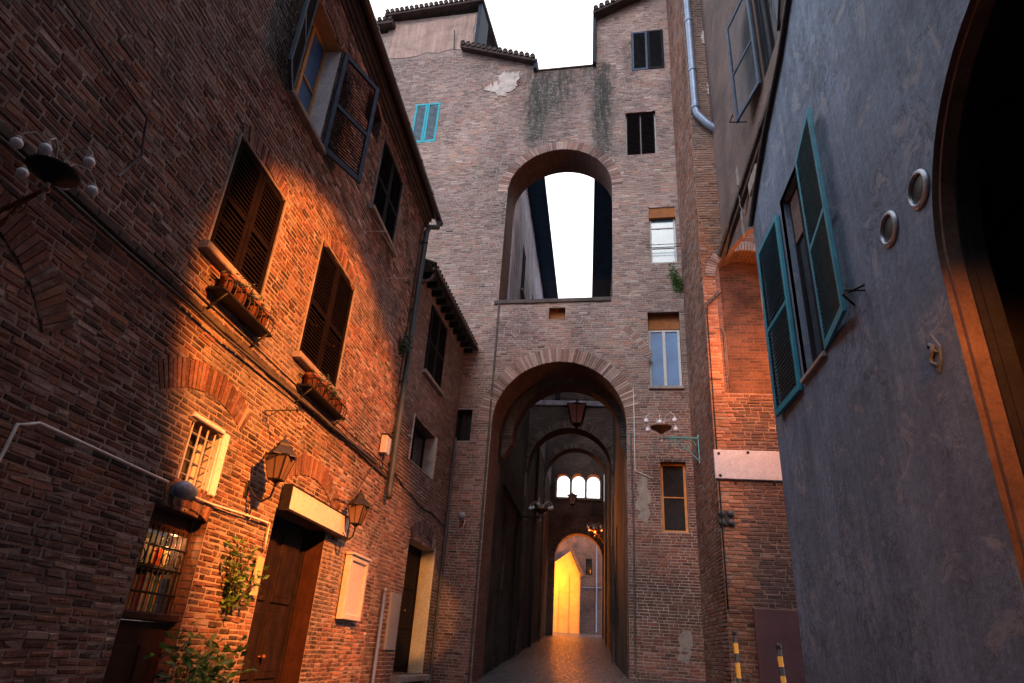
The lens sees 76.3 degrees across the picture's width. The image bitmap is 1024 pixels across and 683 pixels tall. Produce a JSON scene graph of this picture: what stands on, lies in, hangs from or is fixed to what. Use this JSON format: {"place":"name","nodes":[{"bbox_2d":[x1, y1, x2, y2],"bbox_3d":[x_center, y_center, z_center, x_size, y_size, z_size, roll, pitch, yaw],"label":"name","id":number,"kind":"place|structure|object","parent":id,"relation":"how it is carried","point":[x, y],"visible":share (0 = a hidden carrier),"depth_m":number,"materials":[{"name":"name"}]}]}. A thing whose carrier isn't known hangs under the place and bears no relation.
{"place":"outdoors","nodes":[
{"label":"outdoors","id":0,"kind":"place"},
{"bbox_2d":[370,0,609,497],"label":"sky","id":1,"kind":"structure","parent":0,"point":[559,33],"materials":[{"name":"white"}]},
{"bbox_2d":[473,632,710,682],"bbox_3d":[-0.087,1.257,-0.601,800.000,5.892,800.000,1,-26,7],"label":"street","id":2,"kind":"structure","parent":0,"point":[557,657],"depth_m":20.48,"materials":[{"name":"stone"}]},
{"bbox_2d":[144,621,257,682],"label":"shrub","id":3,"kind":"object","parent":2,"relation":"on","point":[201,669],"visible":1,"depth_m":6.32,"materials":[{"name":"green plant"}]},
{"bbox_2d":[0,0,442,682],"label":"brick house","id":4,"kind":"structure","parent":2,"relation":"on","point":[280,162],"depth_m":6.65,"materials":[{"name":"brick"}]},
{"bbox_2d":[0,132,97,226],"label":"street lamp","id":5,"kind":"object","parent":4,"relation":"attached to","point":[48,170],"visible":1,"depth_m":4.12,"materials":[{"name":"black metal"}]},
{"bbox_2d":[0,421,168,482],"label":"pipe","id":6,"kind":"object","parent":4,"relation":"attached to","point":[10,438],"visible":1,"depth_m":4.98,"materials":[{"name":"grey metal"}]},
{"bbox_2d":[62,0,147,177],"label":"cable","id":7,"kind":"object","parent":4,"relation":"attached to","point":[127,168],"visible":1,"depth_m":5.50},
{"bbox_2d":[102,507,192,682],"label":"shop window","id":8,"kind":"structure","parent":4,"relation":"in","point":[134,640],"depth_m":6.22,"materials":[{"name":"red wood"}]},
{"bbox_2d":[170,481,197,499],"bbox_3d":[-3.156,1.437,6.281,0.188,0.177,0.270,1,-26,7],"label":"globe light","id":9,"kind":"object","parent":4,"relation":"attached to","point":[183,490],"visible":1,"depth_m":6.20,"materials":[{"name":"white glass"}]},
{"bbox_2d":[0,135,388,473],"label":"cable","id":10,"kind":"object","parent":4,"relation":"attached to","point":[84,213],"visible":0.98,"depth_m":6.02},
{"bbox_2d":[176,412,229,496],"bbox_3d":[-3.324,1.184,6.798,0.284,0.700,0.740,1,-26,7],"label":"window","id":11,"kind":"structure","parent":4,"relation":"in","point":[201,464],"depth_m":6.94,"materials":[{"name":"white glass"}]},
{"bbox_2d":[195,497,269,549],"bbox_3d":[-3.122,1.998,7.228,0.021,0.332,1.904,1,-26,7],"label":"cable","id":12,"kind":"object","parent":4,"relation":"attached to","point":[222,507],"visible":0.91,"depth_m":7.45,"materials":[{"name":"white plastic"}]},
{"bbox_2d":[206,268,275,348],"bbox_3d":[-3.014,-0.397,7.314,0.331,0.648,1.204,1,-26,7],"label":"flower box","id":13,"kind":"object","parent":4,"relation":"on","point":[241,303],"visible":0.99,"depth_m":7.22,"materials":[{"name":"black metal"}]},
{"bbox_2d":[198,139,284,312],"bbox_3d":[-3.134,-1.368,7.646,0.340,1.590,1.440,1,-26,7],"label":"window","id":14,"kind":"structure","parent":4,"relation":"in","point":[236,240],"depth_m":7.64,"materials":[{"name":"brown wood"}]},
{"bbox_2d":[214,536,269,617],"bbox_3d":[-3.070,2.698,7.415,0.370,0.859,0.988,1,-26,7],"label":"climbing plant","id":15,"kind":"object","parent":4,"relation":"attached to","point":[235,596],"visible":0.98,"depth_m":7.27,"materials":[{"name":"green plant"}]},
{"bbox_2d":[249,556,264,595],"bbox_3d":[-3.058,2.814,7.825,0.020,0.440,0.170,1,-26,7],"label":"name plate","id":16,"kind":"object","parent":4,"relation":"attached to","point":[253,591],"visible":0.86,"depth_m":7.81,"materials":[{"name":"metal"}]},
{"bbox_2d":[243,435,296,502],"bbox_3d":[-2.827,1.485,7.700,0.502,0.823,0.368,12,-27,-17],"label":"wall lantern","id":17,"kind":"object","parent":4,"relation":"attached to","point":[280,457],"depth_m":7.65,"materials":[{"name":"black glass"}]},
{"bbox_2d":[154,253,387,466],"bbox_3d":[-2.834,0.833,9.316,0.019,0.103,7.597,1,-26,7],"label":"cable","id":18,"kind":"object","parent":4,"relation":"attached to","point":[209,305],"visible":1,"depth_m":7.50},
{"bbox_2d":[239,515,308,682],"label":"door","id":19,"kind":"structure","parent":4,"relation":"in","point":[273,613],"depth_m":8.99,"materials":[{"name":"brown wood"}]},
{"bbox_2d":[261,408,298,419],"bbox_3d":[-2.841,0.895,7.999,0.454,0.167,0.040,1,-26,7],"label":"iron hook","id":20,"kind":"object","parent":4,"relation":"attached to","point":[297,409],"visible":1,"depth_m":8.01,"materials":[{"name":"brown metal"}]},
{"bbox_2d":[278,484,349,539],"bbox_3d":[-2.809,2.516,9.489,0.126,0.340,2.320,1,-26,7],"label":"door sign","id":21,"kind":"object","parent":4,"relation":"attached to","point":[296,502],"visible":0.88,"depth_m":9.16,"materials":[{"name":"cream plaster"},{"name":"black iron"}]},
{"bbox_2d":[294,370,347,431],"bbox_3d":[-2.732,0.840,9.568,0.304,0.634,1.495,1,-26,7],"label":"flower box","id":22,"kind":"object","parent":4,"relation":"attached to","point":[315,389],"visible":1,"depth_m":9.41,"materials":[{"name":"black metal"}]},
{"bbox_2d":[292,242,353,400],"bbox_3d":[-2.864,-0.321,9.962,0.340,1.970,1.690,1,-26,7],"label":"window","id":23,"kind":"structure","parent":4,"relation":"in","point":[314,353],"depth_m":9.99,"materials":[{"name":"brown wood"}]},
{"bbox_2d":[286,0,379,183],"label":"window","id":24,"kind":"structure","parent":4,"relation":"in","point":[315,52],"depth_m":9.94,"materials":[{"name":"black paint"}]},
{"bbox_2d":[332,490,370,540],"bbox_3d":[-2.521,2.740,10.330,0.502,0.823,0.368,12,-27,-17],"label":"wall lantern","id":25,"kind":"object","parent":4,"relation":"attached to","point":[358,505],"depth_m":10.28,"materials":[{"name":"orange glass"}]},
{"bbox_2d":[336,551,371,621],"bbox_3d":[-2.641,4.132,10.965,0.140,1.020,0.980,1,-26,7],"label":"notice board","id":26,"kind":"object","parent":4,"relation":"attached to","point":[352,592],"visible":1,"depth_m":10.88,"materials":[{"name":"white metal"}]},
{"bbox_2d":[334,460,376,501],"bbox_3d":[-2.650,2.329,11.194,0.018,1.108,1.710,0,-26,7],"label":"cable","id":27,"kind":"object","parent":4,"relation":"attached to","point":[357,489],"visible":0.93,"depth_m":11.15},
{"bbox_2d":[368,138,402,257],"bbox_3d":[-2.491,-2.843,12.787,0.340,1.790,1.630,1,-26,7],"label":"window","id":28,"kind":"structure","parent":4,"relation":"in","point":[381,206],"depth_m":12.86,"materials":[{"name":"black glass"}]},
{"bbox_2d":[379,433,393,467],"bbox_3d":[-2.429,2.096,12.512,0.160,0.606,0.303,1,-26,7],"label":"junction box","id":29,"kind":"object","parent":4,"relation":"attached to","point":[386,438],"visible":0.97,"depth_m":12.48,"materials":[{"name":"beige metal"}]},
{"bbox_2d":[365,216,407,278],"bbox_3d":[-2.301,-1.766,12.299,0.420,0.494,1.609,1,-26,7],"label":"washing line","id":30,"kind":"object","parent":4,"relation":"attached to","point":[390,247],"visible":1,"depth_m":12.09,"materials":[{"name":"paint"}]},
{"bbox_2d":[397,326,413,357],"bbox_3d":[-2.284,0.023,13.712,0.370,0.616,0.747,1,-26,7],"label":"wall plant","id":31,"kind":"object","parent":4,"relation":"attached to","point":[403,346],"depth_m":13.64,"materials":[{"name":"green plant"}]},
{"bbox_2d":[371,587,387,682],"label":"standpipe","id":32,"kind":"object","parent":2,"relation":"on","point":[384,590],"visible":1,"depth_m":12.20,"materials":[{"name":"metal"}]},
{"bbox_2d":[359,259,478,682],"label":"narrow house","id":33,"kind":"structure","parent":2,"relation":"on","point":[409,558],"depth_m":15.28,"materials":[{"name":"brown brick"}]},
{"bbox_2d":[382,592,401,649],"bbox_3d":[-2.388,5.598,13.057,0.058,1.050,0.600,-1,-26,10],"label":"meter box","id":34,"kind":"object","parent":33,"relation":"attached to","point":[391,626],"visible":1,"depth_m":12.99,"materials":[{"name":"grey metal"}]},
{"bbox_2d":[393,544,421,672],"bbox_3d":[-2.444,5.888,14.531,0.163,2.690,1.900,-1,-26,10],"label":"door","id":35,"kind":"structure","parent":33,"relation":"in","point":[404,636],"depth_m":14.91,"materials":[{"name":"brown wood"}]},
{"bbox_2d":[388,463,445,525],"bbox_3d":[-2.077,3.592,14.887,0.026,0.444,4.500,-1,-26,10],"label":"cable","id":36,"kind":"object","parent":33,"relation":"attached to","point":[415,499],"visible":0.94,"depth_m":14.52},
{"bbox_2d":[408,413,437,479],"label":"window","id":37,"kind":"structure","parent":33,"relation":"in","point":[422,450],"depth_m":15.87,"materials":[{"name":"grey glass"}]},
{"bbox_2d":[421,305,447,396],"bbox_3d":[-1.969,0.225,16.310,0.340,1.860,1.610,-1,-26,10],"label":"window","id":38,"kind":"structure","parent":33,"relation":"in","point":[432,352],"depth_m":16.27,"materials":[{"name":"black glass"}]},
{"bbox_2d":[429,437,456,682],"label":"conduit","id":39,"kind":"object","parent":33,"relation":"attached to","point":[441,573],"visible":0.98,"depth_m":16.36,"materials":[{"name":"grey metal"}]},
{"bbox_2d":[482,177,557,675],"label":"alley house","id":40,"kind":"structure","parent":2,"relation":"on","point":[532,275],"depth_m":25.17,"materials":[{"name":"brick"}]},
{"bbox_2d":[520,245,525,298],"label":"window","id":41,"kind":"structure","parent":40,"relation":"in","point":[524,256],"depth_m":25.04,"materials":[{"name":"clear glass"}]},
{"bbox_2d":[517,498,553,534],"bbox_3d":[0.942,6.396,23.683,1.188,1.271,0.896,-15,-32,35],"label":"street lamp","id":42,"kind":"object","parent":40,"relation":"attached to","point":[541,510],"visible":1,"depth_m":23.61,"materials":[{"name":"grey metal"}]},
{"bbox_2d":[526,392,613,475],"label":"arch bridge","id":43,"kind":"structure","parent":40,"relation":"attached to","point":[549,418],"depth_m":27.20,"materials":[{"name":"brick"}]},
{"bbox_2d":[552,486,594,506],"bbox_3d":[3.530,9.073,38.105,2.608,1.239,0.750,1,-26,7],"label":"hanging lantern","id":44,"kind":"object","parent":40,"relation":"hanging from","point":[572,496],"visible":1,"depth_m":37.89,"materials":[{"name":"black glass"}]},
{"bbox_2d":[376,0,705,682],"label":"tower house","id":45,"kind":"structure","parent":2,"relation":"on","point":[497,131],"depth_m":19.56,"materials":[{"name":"brick"}]},
{"bbox_2d":[412,102,440,142],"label":"window","id":46,"kind":"structure","parent":45,"relation":"in","point":[425,122],"depth_m":23.52,"materials":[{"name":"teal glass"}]},
{"bbox_2d":[449,512,465,531],"bbox_3d":[-1.390,4.673,16.831,0.195,0.512,0.498,22,-31,-33],"label":"wall lamp","id":47,"kind":"object","parent":45,"relation":"attached to","point":[461,515],"visible":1,"depth_m":16.72,"materials":[{"name":"paint"}]},
{"bbox_2d":[455,412,472,440],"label":"window","id":48,"kind":"structure","parent":45,"relation":"in","point":[464,419],"depth_m":18.31,"materials":[{"name":"black wood"}]},
{"bbox_2d":[553,395,592,430],"bbox_3d":[2.030,2.110,20.424,2.604,1.444,0.835,-7,-28,23],"label":"hanging lantern","id":49,"kind":"object","parent":45,"relation":"hanging from","point":[576,410],"visible":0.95,"depth_m":20.16,"materials":[{"name":"brown glass"}]},
{"bbox_2d":[630,433,635,671],"bbox_3d":[2.956,4.929,15.925,0.080,5.609,0.048,1,-26,7],"label":"cable","id":50,"kind":"object","parent":45,"relation":"attached to","point":[633,557],"visible":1,"depth_m":15.76,"materials":[{"name":"grey plastic"}]},
{"bbox_2d":[625,113,656,154],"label":"window","id":51,"kind":"structure","parent":45,"relation":"in","point":[641,128],"depth_m":21.65,"materials":[{"name":"black glass"}]},
{"bbox_2d":[633,380,652,478],"bbox_3d":[3.438,2.270,17.148,0.465,2.711,0.035,-2,-26,12],"label":"cable","id":52,"kind":"object","parent":45,"relation":"attached to","point":[634,430],"visible":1,"depth_m":17.11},
{"bbox_2d":[631,29,664,70],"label":"window","id":53,"kind":"structure","parent":45,"relation":"in","point":[647,50],"depth_m":23.17,"materials":[{"name":"black glass"}]},
{"bbox_2d":[646,207,680,262],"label":"window","id":54,"kind":"structure","parent":45,"relation":"in","point":[662,229],"depth_m":19.85,"materials":[{"name":"white glass"}]},
{"bbox_2d":[648,315,684,388],"bbox_3d":[4.246,0.279,18.149,0.940,2.362,0.380,-1,-26,11],"label":"window","id":55,"kind":"structure","parent":45,"relation":"in","point":[665,371],"depth_m":18.27,"materials":[{"name":"orange paint"}]},
{"bbox_2d":[660,463,688,532],"bbox_3d":[4.082,3.942,16.449,0.640,1.760,0.060,-1,-26,11],"label":"window","id":56,"kind":"structure","parent":45,"relation":"in","point":[672,475],"depth_m":16.44,"materials":[{"name":"paint"}]},
{"bbox_2d":[667,261,683,293],"bbox_3d":[4.750,-1.857,18.856,0.593,1.143,0.307,4,-25,0],"label":"wall plant","id":57,"kind":"object","parent":45,"relation":"attached to","point":[678,286],"depth_m":18.77,"materials":[{"name":"green plant"}]},
{"bbox_2d":[553,539,583,633],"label":"house","id":58,"kind":"structure","parent":2,"relation":"on","point":[566,613],"depth_m":41.06,"materials":[{"name":"paint"}]},
{"bbox_2d":[546,453,603,638],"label":"arch bridge","id":59,"kind":"structure","parent":2,"relation":"on","point":[567,520],"depth_m":39.22,"materials":[{"name":"brick"}]},
{"bbox_2d":[555,536,601,633],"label":"end house","id":60,"kind":"structure","parent":2,"relation":"on","point":[587,553],"depth_m":42.38,"materials":[{"name":"paint"}]},
{"bbox_2d":[586,559,591,574],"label":"window","id":61,"kind":"structure","parent":60,"relation":"in","point":[588,561],"depth_m":42.86,"materials":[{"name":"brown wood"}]},
{"bbox_2d":[592,179,629,677],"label":"alley house","id":62,"kind":"structure","parent":2,"relation":"on","point":[616,605],"depth_m":24.87,"materials":[{"name":"brick"}]},
{"bbox_2d":[545,434,606,482],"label":"arch bridge","id":63,"kind":"structure","parent":62,"relation":"attached to","point":[557,447],"depth_m":35.94,"materials":[{"name":"brick"}]},
{"bbox_2d":[587,522,604,545],"bbox_3d":[4.478,10.425,35.209,0.841,1.271,0.966,25,-33,-37],"label":"street lamp","id":64,"kind":"object","parent":62,"relation":"attached to","point":[594,529],"visible":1,"depth_m":35.18,"materials":[{"name":"black metal"}]},
{"bbox_2d":[666,0,805,682],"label":"corner house","id":65,"kind":"structure","parent":2,"relation":"on","point":[760,616],"depth_m":14.70,"materials":[{"name":"orange brick"}]},
{"bbox_2d":[644,412,699,462],"bbox_3d":[3.827,2.372,15.915,1.290,1.207,0.800,9,-26,-11],"label":"street lamp","id":66,"kind":"object","parent":65,"relation":"attached to","point":[660,427],"visible":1,"depth_m":15.82,"materials":[{"name":"teal metal"}]},
{"bbox_2d":[706,292,728,608],"bbox_3d":[4.486,1.954,13.791,0.407,6.906,0.047,1,-26,7],"label":"cable","id":67,"kind":"object","parent":65,"relation":"attached to","point":[717,449],"visible":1,"depth_m":13.73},
{"bbox_2d":[715,328,729,387],"bbox_3d":[4.694,0.348,14.539,0.215,1.467,0.036,1,-26,7],"label":"cable","id":68,"kind":"object","parent":65,"relation":"attached to","point":[726,355],"visible":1,"depth_m":14.54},
{"bbox_2d":[717,510,734,526],"bbox_3d":[4.291,3.538,13.060,0.330,0.330,0.024,1,-26,7],"label":"wall vent","id":69,"kind":"object","parent":65,"relation":"attached to","point":[728,515],"depth_m":13.06,"materials":[{"name":"grey metal"}]},
{"bbox_2d":[713,450,781,482],"bbox_3d":[4.936,2.569,13.427,1.490,0.660,0.065,1,-26,7],"label":"marble plaque","id":70,"kind":"object","parent":65,"relation":"attached to","point":[735,465],"visible":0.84,"depth_m":13.43,"materials":[{"name":"white stone"}]},
{"bbox_2d":[732,630,741,682],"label":"bollard","id":71,"kind":"object","parent":2,"relation":"on","point":[736,656],"visible":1,"depth_m":10.58,"materials":[{"name":"metal"}]},
{"bbox_2d":[700,0,802,259],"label":"house","id":72,"kind":"structure","parent":2,"relation":"on","point":[741,39],"depth_m":14.02,"materials":[{"name":"paint"}]},
{"bbox_2d":[737,173,751,215],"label":"cable","id":73,"kind":"object","parent":72,"relation":"attached to","point":[745,213],"visible":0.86,"depth_m":12.84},
{"bbox_2d":[725,0,780,122],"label":"window","id":74,"kind":"structure","parent":72,"relation":"in","point":[767,11],"depth_m":12.60,"materials":[{"name":"black wood"}]},
{"bbox_2d":[775,643,786,682],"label":"bollard","id":75,"kind":"object","parent":2,"relation":"on","point":[778,646],"visible":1,"depth_m":9.44,"materials":[{"name":"yellow metal"}]},
{"bbox_2d":[748,0,1023,682],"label":"plaster house","id":76,"kind":"structure","parent":2,"relation":"on","point":[902,464],"depth_m":6.58,"materials":[{"name":"grey paint"}]},
{"bbox_2d":[757,107,864,416],"bbox_3d":[4.195,-1.064,9.332,0.375,3.230,3.666,0,-26,9],"label":"window","id":77,"kind":"structure","parent":76,"relation":"in","point":[824,297],"depth_m":9.21,"materials":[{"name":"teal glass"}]},
{"bbox_2d":[880,210,898,247],"bbox_3d":[3.822,-1.144,6.628,0.040,0.379,0.379,1,-26,7],"label":"round vent","id":78,"kind":"object","parent":76,"relation":"attached to","point":[889,226],"visible":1,"depth_m":6.61,"materials":[{"name":"metal"}]},
{"bbox_2d":[907,168,929,209],"bbox_3d":[3.753,-1.408,6.038,0.040,0.379,0.379,1,-26,7],"label":"round vent","id":79,"kind":"object","parent":76,"relation":"attached to","point":[918,189],"visible":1,"depth_m":6.02,"materials":[{"name":"metal"}]},
{"bbox_2d":[927,334,941,371],"bbox_3d":[3.690,0.099,5.727,0.057,0.370,0.220,1,-26,7],"label":"wall emblem","id":80,"kind":"object","parent":76,"relation":"attached to","point":[934,348],"depth_m":5.69,"materials":[{"name":"beige stone"}]}
]}

